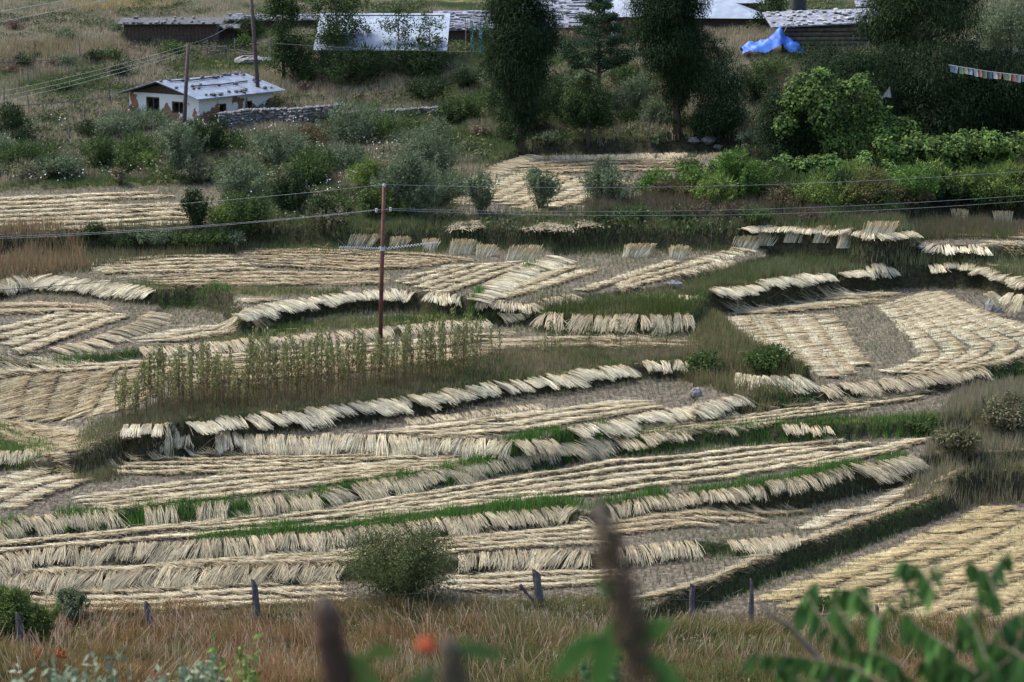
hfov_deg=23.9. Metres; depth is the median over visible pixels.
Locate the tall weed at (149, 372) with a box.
[145,350,152,410]
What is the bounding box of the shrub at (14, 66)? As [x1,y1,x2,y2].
[0,58,29,73]
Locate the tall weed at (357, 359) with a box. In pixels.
[354,352,361,387]
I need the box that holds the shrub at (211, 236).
[183,223,233,247]
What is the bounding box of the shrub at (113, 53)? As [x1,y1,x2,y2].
[103,43,122,60]
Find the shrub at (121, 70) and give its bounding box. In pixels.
[108,61,128,76]
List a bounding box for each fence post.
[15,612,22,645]
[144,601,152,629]
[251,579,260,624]
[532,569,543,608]
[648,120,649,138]
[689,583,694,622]
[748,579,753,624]
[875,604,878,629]
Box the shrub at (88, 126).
[74,118,100,136]
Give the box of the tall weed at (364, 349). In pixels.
[360,330,365,388]
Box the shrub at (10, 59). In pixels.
[0,51,22,63]
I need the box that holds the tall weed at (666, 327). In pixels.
[663,323,668,348]
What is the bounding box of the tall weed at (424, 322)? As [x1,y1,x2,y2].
[422,314,431,375]
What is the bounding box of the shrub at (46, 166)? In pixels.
[27,154,60,178]
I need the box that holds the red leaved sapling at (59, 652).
[31,641,66,662]
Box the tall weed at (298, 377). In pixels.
[294,365,302,395]
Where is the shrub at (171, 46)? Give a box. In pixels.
[156,38,193,54]
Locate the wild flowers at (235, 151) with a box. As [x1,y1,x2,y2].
[4,106,396,213]
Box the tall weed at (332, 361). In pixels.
[329,342,334,382]
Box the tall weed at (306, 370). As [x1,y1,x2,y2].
[303,347,312,401]
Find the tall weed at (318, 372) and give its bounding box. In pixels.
[313,355,321,405]
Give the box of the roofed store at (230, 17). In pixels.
[223,13,319,29]
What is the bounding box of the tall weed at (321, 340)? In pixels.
[318,331,325,403]
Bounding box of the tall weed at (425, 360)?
[421,329,429,383]
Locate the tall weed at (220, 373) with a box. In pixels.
[216,359,225,411]
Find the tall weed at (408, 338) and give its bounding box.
[406,318,413,374]
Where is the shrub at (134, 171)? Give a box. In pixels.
[131,167,146,176]
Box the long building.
[313,13,449,75]
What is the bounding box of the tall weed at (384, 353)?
[380,340,385,377]
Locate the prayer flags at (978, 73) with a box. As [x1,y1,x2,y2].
[948,64,1023,82]
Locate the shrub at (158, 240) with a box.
[145,225,176,250]
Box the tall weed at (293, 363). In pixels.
[289,357,295,398]
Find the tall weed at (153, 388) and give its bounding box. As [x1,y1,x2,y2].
[152,378,158,403]
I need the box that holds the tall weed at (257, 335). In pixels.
[252,326,260,391]
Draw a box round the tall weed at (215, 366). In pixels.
[211,357,219,408]
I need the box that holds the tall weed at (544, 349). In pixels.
[541,334,548,361]
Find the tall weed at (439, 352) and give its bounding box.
[437,349,442,385]
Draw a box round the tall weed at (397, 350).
[394,335,400,378]
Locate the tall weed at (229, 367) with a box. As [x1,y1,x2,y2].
[225,359,232,410]
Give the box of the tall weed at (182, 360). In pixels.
[177,346,186,391]
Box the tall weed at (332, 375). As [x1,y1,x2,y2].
[326,359,335,391]
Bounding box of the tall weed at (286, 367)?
[281,341,290,404]
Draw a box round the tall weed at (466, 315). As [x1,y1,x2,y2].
[462,313,467,370]
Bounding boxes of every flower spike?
[311,594,401,681]
[408,637,505,681]
[549,500,682,681]
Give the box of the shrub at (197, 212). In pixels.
[180,186,214,231]
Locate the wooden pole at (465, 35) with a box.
[465,18,465,52]
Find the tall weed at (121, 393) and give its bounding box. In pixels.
[118,377,125,413]
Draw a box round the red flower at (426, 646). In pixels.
[416,638,437,681]
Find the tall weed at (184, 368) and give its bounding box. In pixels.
[181,362,186,397]
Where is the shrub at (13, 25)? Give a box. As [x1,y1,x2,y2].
[5,17,25,30]
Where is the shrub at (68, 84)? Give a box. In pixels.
[45,74,80,92]
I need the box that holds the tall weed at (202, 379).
[198,364,207,411]
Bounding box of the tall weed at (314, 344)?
[311,335,320,399]
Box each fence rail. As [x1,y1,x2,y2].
[0,57,79,62]
[10,97,111,106]
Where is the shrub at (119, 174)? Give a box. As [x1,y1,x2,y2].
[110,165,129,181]
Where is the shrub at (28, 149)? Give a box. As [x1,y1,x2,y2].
[0,137,64,163]
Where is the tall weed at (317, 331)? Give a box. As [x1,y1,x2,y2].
[312,318,320,356]
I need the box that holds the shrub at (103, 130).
[91,124,117,135]
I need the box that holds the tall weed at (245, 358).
[242,346,248,391]
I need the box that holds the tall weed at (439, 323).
[436,311,444,377]
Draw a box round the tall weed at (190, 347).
[186,336,195,403]
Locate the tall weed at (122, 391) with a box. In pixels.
[119,377,125,420]
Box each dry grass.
[0,208,96,290]
[112,334,689,461]
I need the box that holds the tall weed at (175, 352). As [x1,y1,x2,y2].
[172,348,180,394]
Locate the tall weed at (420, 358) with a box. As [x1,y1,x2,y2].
[418,352,423,377]
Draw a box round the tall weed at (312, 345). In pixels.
[310,344,314,398]
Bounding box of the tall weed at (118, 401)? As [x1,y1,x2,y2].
[115,390,121,423]
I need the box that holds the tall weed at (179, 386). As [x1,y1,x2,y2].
[174,372,183,405]
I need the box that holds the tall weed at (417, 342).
[415,328,422,373]
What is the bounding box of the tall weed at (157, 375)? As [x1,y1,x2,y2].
[154,366,159,407]
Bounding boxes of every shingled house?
[433,10,494,44]
[529,9,586,41]
[534,0,612,30]
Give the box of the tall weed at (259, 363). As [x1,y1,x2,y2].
[255,337,264,409]
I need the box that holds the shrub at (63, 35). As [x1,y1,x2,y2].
[46,24,83,41]
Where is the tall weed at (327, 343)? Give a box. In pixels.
[324,335,330,393]
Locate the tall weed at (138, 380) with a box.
[135,370,140,397]
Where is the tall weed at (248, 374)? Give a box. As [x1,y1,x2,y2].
[246,341,254,404]
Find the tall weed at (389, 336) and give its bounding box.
[384,334,390,363]
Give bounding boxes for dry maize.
[0,28,129,62]
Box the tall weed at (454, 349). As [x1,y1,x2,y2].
[451,326,457,378]
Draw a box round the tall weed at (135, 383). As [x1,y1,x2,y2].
[132,379,138,409]
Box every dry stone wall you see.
[217,103,342,129]
[348,106,438,117]
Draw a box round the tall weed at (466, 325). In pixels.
[463,317,469,374]
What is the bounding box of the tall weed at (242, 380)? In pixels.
[239,366,246,404]
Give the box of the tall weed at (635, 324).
[632,322,638,345]
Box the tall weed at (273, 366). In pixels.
[270,351,277,385]
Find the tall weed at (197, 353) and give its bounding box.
[195,352,203,406]
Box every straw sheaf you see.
[347,233,379,247]
[389,235,410,249]
[422,237,440,251]
[449,238,480,254]
[475,243,498,256]
[505,244,543,261]
[622,243,656,257]
[668,244,691,259]
[696,154,713,164]
[706,152,721,160]
[733,234,767,250]
[755,231,778,245]
[784,226,807,242]
[813,225,835,242]
[836,230,852,248]
[861,220,898,238]
[950,208,968,218]
[992,210,1013,221]
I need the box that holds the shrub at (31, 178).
[15,172,46,182]
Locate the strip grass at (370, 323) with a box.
[0,201,1023,487]
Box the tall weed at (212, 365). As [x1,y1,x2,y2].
[209,359,214,404]
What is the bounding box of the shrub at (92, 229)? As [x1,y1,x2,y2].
[77,220,112,243]
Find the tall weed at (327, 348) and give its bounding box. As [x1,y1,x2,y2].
[323,338,331,397]
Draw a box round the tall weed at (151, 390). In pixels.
[147,377,154,404]
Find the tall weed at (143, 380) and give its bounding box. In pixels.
[140,366,147,395]
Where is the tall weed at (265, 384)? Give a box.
[262,366,267,401]
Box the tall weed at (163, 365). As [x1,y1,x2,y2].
[159,352,167,400]
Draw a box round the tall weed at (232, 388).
[229,385,236,409]
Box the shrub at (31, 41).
[21,37,44,49]
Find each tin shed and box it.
[698,0,763,10]
[854,0,870,8]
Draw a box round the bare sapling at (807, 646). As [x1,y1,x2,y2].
[754,591,833,681]
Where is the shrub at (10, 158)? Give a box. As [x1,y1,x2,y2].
[0,153,36,171]
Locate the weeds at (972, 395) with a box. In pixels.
[900,373,1023,512]
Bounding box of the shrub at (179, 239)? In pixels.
[165,228,198,247]
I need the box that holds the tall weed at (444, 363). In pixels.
[438,351,447,381]
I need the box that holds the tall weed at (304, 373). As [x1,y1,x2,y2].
[302,368,309,398]
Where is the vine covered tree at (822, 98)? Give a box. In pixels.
[771,66,920,162]
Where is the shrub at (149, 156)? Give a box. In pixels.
[133,149,159,166]
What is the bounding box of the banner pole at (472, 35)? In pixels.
[470,20,474,50]
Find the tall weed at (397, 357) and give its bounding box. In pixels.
[393,345,400,390]
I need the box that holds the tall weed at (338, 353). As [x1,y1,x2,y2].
[334,342,341,398]
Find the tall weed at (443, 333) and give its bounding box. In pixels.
[440,318,446,367]
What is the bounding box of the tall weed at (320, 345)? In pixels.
[318,328,324,377]
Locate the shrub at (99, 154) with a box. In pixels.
[78,132,118,167]
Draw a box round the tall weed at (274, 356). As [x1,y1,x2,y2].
[272,340,278,390]
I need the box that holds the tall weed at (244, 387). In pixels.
[241,379,248,402]
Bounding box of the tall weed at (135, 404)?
[131,402,136,416]
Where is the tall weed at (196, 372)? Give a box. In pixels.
[193,351,199,403]
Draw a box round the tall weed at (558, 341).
[555,337,562,361]
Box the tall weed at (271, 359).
[266,343,274,396]
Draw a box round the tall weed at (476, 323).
[474,316,479,366]
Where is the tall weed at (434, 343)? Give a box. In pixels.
[431,329,436,370]
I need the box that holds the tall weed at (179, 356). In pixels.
[177,346,182,371]
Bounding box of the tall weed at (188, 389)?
[185,377,193,411]
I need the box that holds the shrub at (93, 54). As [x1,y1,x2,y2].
[81,47,107,61]
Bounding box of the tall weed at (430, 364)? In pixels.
[427,353,433,379]
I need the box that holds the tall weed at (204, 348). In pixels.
[198,335,208,404]
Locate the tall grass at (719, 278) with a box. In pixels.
[687,205,1020,294]
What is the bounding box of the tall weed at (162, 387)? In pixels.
[158,374,165,405]
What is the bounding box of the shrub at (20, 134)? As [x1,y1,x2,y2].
[7,125,38,141]
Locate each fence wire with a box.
[24,615,140,629]
[154,599,250,613]
[259,584,528,598]
[545,585,689,599]
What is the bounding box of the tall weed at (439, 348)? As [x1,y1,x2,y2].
[437,337,443,377]
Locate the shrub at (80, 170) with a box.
[64,166,91,175]
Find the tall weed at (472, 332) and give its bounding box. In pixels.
[469,325,477,370]
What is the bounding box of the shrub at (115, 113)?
[91,108,146,131]
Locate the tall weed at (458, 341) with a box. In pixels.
[454,334,460,376]
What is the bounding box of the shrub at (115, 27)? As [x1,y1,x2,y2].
[105,20,122,32]
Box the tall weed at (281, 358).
[279,346,288,403]
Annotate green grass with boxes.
[0,422,59,471]
[2,0,60,12]
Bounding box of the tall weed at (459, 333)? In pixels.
[457,324,462,359]
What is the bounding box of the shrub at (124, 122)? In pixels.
[92,112,138,138]
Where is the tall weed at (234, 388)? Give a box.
[229,379,237,401]
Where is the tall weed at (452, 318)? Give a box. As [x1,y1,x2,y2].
[448,306,455,362]
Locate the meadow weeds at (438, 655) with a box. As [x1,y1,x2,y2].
[5,601,1019,681]
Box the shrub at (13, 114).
[0,99,30,131]
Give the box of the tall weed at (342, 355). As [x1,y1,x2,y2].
[340,350,345,381]
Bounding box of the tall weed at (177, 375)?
[172,353,180,407]
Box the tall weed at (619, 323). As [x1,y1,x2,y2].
[616,318,623,346]
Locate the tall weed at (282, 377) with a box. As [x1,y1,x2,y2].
[279,367,285,392]
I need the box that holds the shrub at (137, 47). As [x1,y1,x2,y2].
[120,40,146,50]
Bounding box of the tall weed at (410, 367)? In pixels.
[406,359,411,387]
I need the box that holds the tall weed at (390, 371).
[386,364,393,380]
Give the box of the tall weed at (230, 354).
[226,343,234,394]
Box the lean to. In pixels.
[219,24,239,39]
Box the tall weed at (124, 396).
[121,377,127,404]
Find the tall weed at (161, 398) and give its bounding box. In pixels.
[157,388,165,411]
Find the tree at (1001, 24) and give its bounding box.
[966,0,1023,67]
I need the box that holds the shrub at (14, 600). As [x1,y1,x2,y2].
[0,583,63,645]
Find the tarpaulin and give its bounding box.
[740,24,805,53]
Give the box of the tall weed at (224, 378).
[221,358,227,403]
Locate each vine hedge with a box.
[703,150,903,180]
[872,127,1023,171]
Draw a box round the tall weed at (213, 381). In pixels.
[210,377,218,415]
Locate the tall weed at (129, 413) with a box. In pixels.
[126,399,133,419]
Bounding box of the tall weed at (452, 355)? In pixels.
[449,337,455,378]
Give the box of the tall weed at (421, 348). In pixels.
[417,336,423,380]
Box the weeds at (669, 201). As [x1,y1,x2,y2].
[577,188,1023,240]
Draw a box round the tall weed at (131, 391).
[130,387,134,412]
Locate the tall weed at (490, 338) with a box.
[487,326,495,376]
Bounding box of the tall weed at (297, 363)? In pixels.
[293,358,301,385]
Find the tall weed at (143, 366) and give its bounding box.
[140,358,147,409]
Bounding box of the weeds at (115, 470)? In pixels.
[80,425,127,481]
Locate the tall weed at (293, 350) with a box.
[290,332,297,384]
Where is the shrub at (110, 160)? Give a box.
[95,149,124,168]
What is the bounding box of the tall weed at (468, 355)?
[464,346,471,376]
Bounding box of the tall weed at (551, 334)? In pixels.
[547,318,554,354]
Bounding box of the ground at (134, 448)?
[0,0,1023,681]
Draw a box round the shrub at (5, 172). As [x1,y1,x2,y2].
[0,164,20,177]
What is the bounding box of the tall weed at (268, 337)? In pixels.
[264,327,273,402]
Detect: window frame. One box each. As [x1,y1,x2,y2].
[146,96,159,112]
[172,101,182,113]
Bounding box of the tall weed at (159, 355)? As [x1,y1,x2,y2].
[155,344,165,401]
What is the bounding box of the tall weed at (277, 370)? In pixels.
[274,362,280,388]
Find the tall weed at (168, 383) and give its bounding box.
[165,372,169,399]
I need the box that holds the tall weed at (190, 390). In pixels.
[186,382,192,409]
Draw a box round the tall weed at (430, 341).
[427,333,434,375]
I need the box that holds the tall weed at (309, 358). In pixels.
[306,345,312,402]
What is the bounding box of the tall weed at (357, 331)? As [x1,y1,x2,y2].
[354,329,360,378]
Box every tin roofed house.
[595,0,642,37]
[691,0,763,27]
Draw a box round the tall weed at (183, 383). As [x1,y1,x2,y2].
[179,375,184,406]
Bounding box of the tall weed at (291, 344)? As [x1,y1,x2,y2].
[287,333,293,394]
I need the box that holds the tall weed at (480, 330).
[476,312,483,377]
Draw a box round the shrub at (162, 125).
[152,116,208,150]
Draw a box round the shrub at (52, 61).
[42,57,59,67]
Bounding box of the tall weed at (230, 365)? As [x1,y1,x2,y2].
[225,356,233,392]
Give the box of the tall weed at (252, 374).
[249,357,256,408]
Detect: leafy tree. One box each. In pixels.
[256,0,315,78]
[300,0,371,56]
[364,21,374,33]
[374,1,417,51]
[412,9,450,58]
[745,0,788,28]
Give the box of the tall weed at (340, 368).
[338,359,345,401]
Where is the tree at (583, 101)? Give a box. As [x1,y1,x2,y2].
[555,71,614,149]
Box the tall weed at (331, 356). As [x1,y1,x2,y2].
[328,347,333,385]
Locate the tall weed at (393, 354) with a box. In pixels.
[390,335,397,388]
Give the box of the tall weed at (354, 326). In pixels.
[350,322,355,383]
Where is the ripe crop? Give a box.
[62,0,178,10]
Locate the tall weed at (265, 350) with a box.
[263,334,271,403]
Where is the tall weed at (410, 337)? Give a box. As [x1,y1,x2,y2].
[408,326,414,377]
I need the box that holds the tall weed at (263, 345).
[261,326,268,382]
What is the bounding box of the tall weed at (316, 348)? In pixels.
[312,334,318,395]
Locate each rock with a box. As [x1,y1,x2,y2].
[234,55,262,63]
[667,280,682,288]
[687,137,699,143]
[690,387,701,398]
[700,135,715,144]
[713,144,721,148]
[917,244,933,249]
[985,298,1001,312]
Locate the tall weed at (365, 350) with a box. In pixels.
[360,342,368,372]
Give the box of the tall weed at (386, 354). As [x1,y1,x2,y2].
[382,340,391,395]
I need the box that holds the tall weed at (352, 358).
[350,337,357,396]
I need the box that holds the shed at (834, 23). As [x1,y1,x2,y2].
[762,8,878,52]
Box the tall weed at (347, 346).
[345,337,351,387]
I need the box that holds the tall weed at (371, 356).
[368,352,373,381]
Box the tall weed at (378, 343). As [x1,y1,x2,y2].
[376,335,381,360]
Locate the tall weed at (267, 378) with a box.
[262,365,272,405]
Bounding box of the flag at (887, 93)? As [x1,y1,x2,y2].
[878,87,890,115]
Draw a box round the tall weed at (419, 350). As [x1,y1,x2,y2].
[417,334,424,378]
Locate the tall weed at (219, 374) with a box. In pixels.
[214,353,224,405]
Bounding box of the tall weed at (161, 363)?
[157,344,166,397]
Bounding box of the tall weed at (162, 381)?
[158,370,164,417]
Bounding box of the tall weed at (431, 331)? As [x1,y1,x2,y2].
[429,322,435,349]
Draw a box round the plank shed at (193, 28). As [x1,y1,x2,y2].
[117,16,224,44]
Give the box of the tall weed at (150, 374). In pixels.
[146,354,152,404]
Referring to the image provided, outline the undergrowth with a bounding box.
[0,0,1023,236]
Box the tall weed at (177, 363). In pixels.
[173,358,179,397]
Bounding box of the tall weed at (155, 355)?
[154,351,161,399]
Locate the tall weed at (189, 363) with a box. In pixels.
[186,355,195,414]
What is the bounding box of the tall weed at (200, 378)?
[195,353,204,408]
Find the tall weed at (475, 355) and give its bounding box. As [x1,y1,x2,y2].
[471,343,478,380]
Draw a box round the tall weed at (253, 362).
[251,343,256,395]
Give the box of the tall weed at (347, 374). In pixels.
[344,362,351,386]
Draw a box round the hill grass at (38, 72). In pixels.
[0,0,1023,290]
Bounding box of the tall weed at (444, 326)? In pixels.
[441,313,448,347]
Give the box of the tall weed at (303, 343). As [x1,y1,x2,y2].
[296,338,306,400]
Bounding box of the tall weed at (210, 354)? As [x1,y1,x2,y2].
[205,346,212,396]
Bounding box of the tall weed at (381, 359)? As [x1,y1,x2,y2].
[375,348,382,369]
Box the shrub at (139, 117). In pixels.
[121,102,176,131]
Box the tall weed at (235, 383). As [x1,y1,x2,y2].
[232,368,238,403]
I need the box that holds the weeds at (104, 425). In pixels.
[64,401,188,484]
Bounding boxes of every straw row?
[0,190,156,200]
[0,194,175,204]
[0,201,180,212]
[0,202,113,209]
[0,206,185,216]
[0,209,185,221]
[0,216,187,225]
[0,299,113,308]
[0,306,113,314]
[0,311,75,330]
[0,312,91,338]
[0,312,111,345]
[0,329,515,368]
[0,336,505,382]
[0,374,33,418]
[0,418,84,451]
[0,421,73,474]
[0,434,845,545]
[0,438,924,552]
[0,446,813,545]
[0,464,50,485]
[0,470,75,499]
[0,477,91,508]
[1,434,77,451]
[2,371,60,421]
[3,418,102,445]
[11,573,340,593]
[12,313,129,353]
[16,516,593,574]
[21,421,113,445]
[22,420,103,441]
[25,520,599,579]
[30,575,344,601]
[32,589,347,605]
[34,370,95,421]
[35,221,189,230]
[46,594,343,613]
[61,368,121,421]
[68,422,485,457]
[71,449,461,498]
[73,434,475,460]
[73,444,359,469]
[77,458,468,502]
[83,367,153,417]
[83,459,462,511]
[89,439,427,465]
[90,266,258,274]
[91,260,244,267]
[91,262,251,270]
[94,464,455,515]
[96,253,233,260]
[99,257,242,264]
[106,366,173,412]
[117,462,333,474]
[118,270,374,277]
[126,533,603,579]
[131,296,278,339]
[133,272,386,283]
[134,300,295,343]
[142,276,390,284]
[150,277,387,289]
[165,346,490,371]
[166,352,487,384]
[167,350,488,376]
[192,441,870,529]
[223,538,605,580]
[240,241,474,260]
[242,249,469,261]
[244,252,455,262]
[245,254,442,264]
[245,256,431,267]
[246,258,420,268]
[252,262,410,270]
[345,451,838,516]
[369,396,653,433]
[394,401,657,437]
[396,264,462,282]
[402,263,479,284]
[407,405,664,446]
[412,262,503,287]
[423,260,522,292]
[435,261,530,297]
[442,576,635,591]
[443,573,614,585]
[447,567,610,579]
[469,340,705,349]
[476,333,702,343]
[484,265,578,295]
[486,171,529,193]
[490,173,559,199]
[493,175,577,201]
[494,177,592,205]
[496,267,599,297]
[500,160,693,168]
[508,164,706,170]
[513,167,704,173]
[513,185,586,208]
[521,158,698,164]
[522,180,635,211]
[574,260,679,291]
[589,513,768,530]
[599,521,717,533]
[608,500,810,522]
[610,259,708,285]
[613,260,735,292]
[623,394,925,436]
[629,365,987,423]
[633,383,956,431]
[634,460,974,598]
[638,405,871,441]
[639,420,783,448]
[721,297,884,314]
[726,282,897,303]
[727,315,777,344]
[748,314,814,366]
[754,505,1020,601]
[772,315,847,377]
[780,510,1023,608]
[788,435,929,467]
[789,313,861,374]
[792,519,1023,614]
[798,508,864,528]
[814,313,872,364]
[851,481,920,514]
[853,525,1023,620]
[875,303,940,373]
[885,300,967,373]
[897,297,999,373]
[898,557,1023,621]
[904,293,1018,375]
[915,291,1023,380]
[924,579,1023,624]
[932,291,1023,372]
[943,232,1022,237]
[981,240,1023,255]
[982,249,1019,271]
[983,595,1023,624]
[997,235,1023,239]
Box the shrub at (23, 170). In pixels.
[0,151,60,180]
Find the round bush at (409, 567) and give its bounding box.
[315,505,476,612]
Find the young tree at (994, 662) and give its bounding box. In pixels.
[742,551,1023,681]
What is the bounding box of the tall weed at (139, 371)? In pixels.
[138,364,142,395]
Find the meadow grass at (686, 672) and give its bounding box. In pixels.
[0,589,1023,681]
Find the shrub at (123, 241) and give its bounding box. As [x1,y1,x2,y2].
[98,231,136,250]
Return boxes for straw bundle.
[120,423,165,438]
[186,421,217,434]
[201,420,224,431]
[215,415,237,429]
[230,414,248,429]
[245,413,273,429]
[259,410,287,426]
[274,410,300,423]
[289,411,320,430]
[304,406,339,426]
[319,404,344,419]
[332,403,356,417]
[348,400,375,414]
[362,399,396,415]
[377,398,410,413]
[391,396,413,414]
[407,394,442,410]
[422,392,451,403]
[436,387,468,405]
[451,388,480,401]
[465,384,488,397]
[480,380,503,397]
[494,380,520,394]
[509,379,535,391]
[524,377,550,388]
[540,373,566,389]
[553,373,590,387]
[568,368,602,382]
[586,368,614,379]
[598,365,631,381]
[612,364,641,377]
[642,360,664,371]
[660,360,672,372]
[671,359,689,371]
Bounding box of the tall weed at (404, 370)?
[401,355,407,385]
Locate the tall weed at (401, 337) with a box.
[400,331,406,387]
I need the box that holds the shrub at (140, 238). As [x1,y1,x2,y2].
[118,223,159,244]
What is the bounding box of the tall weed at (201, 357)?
[198,341,206,407]
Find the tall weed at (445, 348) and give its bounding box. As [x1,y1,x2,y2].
[443,333,447,363]
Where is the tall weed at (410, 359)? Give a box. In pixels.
[408,347,414,382]
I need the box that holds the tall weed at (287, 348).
[282,342,289,384]
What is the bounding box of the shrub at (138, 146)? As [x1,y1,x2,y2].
[110,126,166,157]
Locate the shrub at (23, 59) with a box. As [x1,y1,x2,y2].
[6,52,40,66]
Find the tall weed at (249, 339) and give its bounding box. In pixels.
[246,333,253,394]
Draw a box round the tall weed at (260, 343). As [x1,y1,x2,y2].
[258,337,265,407]
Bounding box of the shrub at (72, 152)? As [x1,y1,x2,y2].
[45,145,88,164]
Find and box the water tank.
[791,0,806,10]
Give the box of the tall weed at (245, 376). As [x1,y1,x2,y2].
[242,370,249,405]
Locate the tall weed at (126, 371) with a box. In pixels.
[122,365,130,403]
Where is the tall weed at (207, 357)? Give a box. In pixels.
[204,340,210,383]
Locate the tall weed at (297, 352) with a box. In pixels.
[293,343,300,391]
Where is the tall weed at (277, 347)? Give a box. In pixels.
[273,346,279,385]
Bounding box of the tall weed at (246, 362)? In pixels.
[244,357,249,392]
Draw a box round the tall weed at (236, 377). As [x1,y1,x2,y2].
[234,367,240,402]
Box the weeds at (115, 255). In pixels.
[39,215,261,270]
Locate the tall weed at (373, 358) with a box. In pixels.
[369,349,376,373]
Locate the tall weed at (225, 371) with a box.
[222,357,228,398]
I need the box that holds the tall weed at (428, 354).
[427,331,432,377]
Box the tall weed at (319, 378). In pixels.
[315,366,323,393]
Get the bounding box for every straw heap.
[444,221,473,232]
[465,219,484,231]
[520,222,579,232]
[569,219,602,227]
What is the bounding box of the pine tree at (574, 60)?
[557,0,636,88]
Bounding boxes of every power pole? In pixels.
[182,44,189,124]
[250,0,259,86]
[375,184,391,371]
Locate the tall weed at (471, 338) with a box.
[467,321,475,363]
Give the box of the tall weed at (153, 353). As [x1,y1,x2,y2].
[149,344,159,386]
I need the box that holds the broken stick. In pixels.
[519,583,534,602]
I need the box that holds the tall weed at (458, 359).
[455,351,462,377]
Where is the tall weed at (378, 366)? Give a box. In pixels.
[375,351,382,395]
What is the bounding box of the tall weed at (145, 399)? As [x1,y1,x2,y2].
[142,395,150,413]
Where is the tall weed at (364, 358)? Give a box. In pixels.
[361,352,367,388]
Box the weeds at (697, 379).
[676,306,807,415]
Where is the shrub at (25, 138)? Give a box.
[13,136,60,156]
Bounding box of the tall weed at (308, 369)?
[306,338,311,400]
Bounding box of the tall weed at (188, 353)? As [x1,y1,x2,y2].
[184,348,195,410]
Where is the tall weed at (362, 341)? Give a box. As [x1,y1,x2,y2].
[355,333,364,391]
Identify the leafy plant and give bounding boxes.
[8,648,99,681]
[47,647,131,681]
[146,657,217,681]
[174,652,228,681]
[205,633,262,681]
[579,649,629,681]
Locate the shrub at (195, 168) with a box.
[167,154,218,181]
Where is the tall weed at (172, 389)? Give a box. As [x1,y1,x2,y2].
[168,382,175,412]
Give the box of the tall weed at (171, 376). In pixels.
[165,356,175,413]
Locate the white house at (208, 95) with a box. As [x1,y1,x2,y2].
[115,71,285,121]
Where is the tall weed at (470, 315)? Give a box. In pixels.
[468,314,473,361]
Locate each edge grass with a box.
[0,346,137,370]
[0,414,610,539]
[96,563,334,590]
[157,280,233,310]
[189,488,589,556]
[231,198,764,261]
[337,421,560,495]
[463,259,540,321]
[501,434,559,474]
[515,285,726,343]
[582,447,911,518]
[608,407,952,457]
[685,535,805,569]
[695,458,971,612]
[725,206,914,261]
[740,380,818,411]
[987,355,1023,380]
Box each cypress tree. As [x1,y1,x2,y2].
[465,0,566,154]
[617,0,716,140]
[681,36,756,142]
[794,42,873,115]
[799,43,918,143]
[846,0,997,125]
[848,0,922,81]
[851,42,929,136]
[870,37,1000,138]
[925,38,1022,133]
[963,44,1023,136]
[992,41,1023,135]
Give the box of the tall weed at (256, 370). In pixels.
[253,349,259,389]
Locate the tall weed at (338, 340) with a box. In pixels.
[335,334,340,368]
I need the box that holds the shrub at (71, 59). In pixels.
[53,52,80,68]
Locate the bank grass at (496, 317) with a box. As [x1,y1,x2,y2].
[0,197,1023,635]
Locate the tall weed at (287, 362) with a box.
[284,338,290,400]
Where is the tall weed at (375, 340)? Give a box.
[372,330,378,378]
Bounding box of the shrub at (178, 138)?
[155,119,212,177]
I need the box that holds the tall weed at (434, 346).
[431,344,438,382]
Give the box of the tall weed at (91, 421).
[87,415,94,431]
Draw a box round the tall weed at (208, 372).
[204,360,211,397]
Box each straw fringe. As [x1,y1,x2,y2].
[0,273,155,299]
[0,440,77,465]
[0,492,323,541]
[0,525,375,579]
[0,562,345,595]
[50,311,175,353]
[120,422,511,459]
[139,318,496,358]
[232,288,460,320]
[315,437,624,507]
[373,504,577,543]
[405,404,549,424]
[450,154,547,205]
[456,548,591,573]
[468,255,576,302]
[474,294,583,313]
[497,302,537,323]
[514,438,563,457]
[530,311,696,336]
[549,152,686,160]
[568,403,708,439]
[605,465,853,521]
[613,422,834,449]
[616,539,704,565]
[666,222,772,275]
[690,394,757,418]
[710,273,838,299]
[727,533,800,554]
[734,372,824,394]
[741,224,923,240]
[820,366,993,397]
[837,269,873,277]
[849,461,904,484]
[865,263,900,279]
[877,454,929,480]
[907,227,992,255]
[928,262,1023,290]
[975,241,1018,246]
[983,291,1006,308]
[999,292,1023,313]
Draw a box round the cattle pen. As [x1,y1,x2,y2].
[196,39,270,57]
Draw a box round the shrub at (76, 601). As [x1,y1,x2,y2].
[53,586,90,622]
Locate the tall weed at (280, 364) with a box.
[277,353,282,379]
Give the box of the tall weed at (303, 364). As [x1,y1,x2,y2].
[299,349,305,389]
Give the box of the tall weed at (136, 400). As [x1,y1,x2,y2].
[133,388,138,417]
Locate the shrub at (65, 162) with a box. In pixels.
[43,150,87,178]
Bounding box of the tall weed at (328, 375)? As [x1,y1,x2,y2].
[324,350,331,401]
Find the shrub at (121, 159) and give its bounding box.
[110,147,144,172]
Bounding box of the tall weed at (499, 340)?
[497,327,502,366]
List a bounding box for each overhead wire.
[0,0,64,11]
[0,0,105,21]
[0,45,185,91]
[0,53,183,101]
[0,210,368,236]
[0,210,374,238]
[0,249,378,289]
[1,49,184,96]
[2,184,382,213]
[191,11,249,43]
[251,41,565,51]
[377,201,1020,215]
[385,171,1020,187]
[392,195,1023,211]
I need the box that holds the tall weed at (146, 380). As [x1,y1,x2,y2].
[145,362,150,396]
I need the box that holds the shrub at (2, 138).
[0,134,17,160]
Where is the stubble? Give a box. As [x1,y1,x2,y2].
[0,147,1023,630]
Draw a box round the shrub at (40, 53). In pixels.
[23,50,43,59]
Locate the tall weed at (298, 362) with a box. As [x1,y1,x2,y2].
[296,345,301,392]
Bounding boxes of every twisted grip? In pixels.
[339,246,379,249]
[385,242,439,249]
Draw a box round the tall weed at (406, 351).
[402,332,410,389]

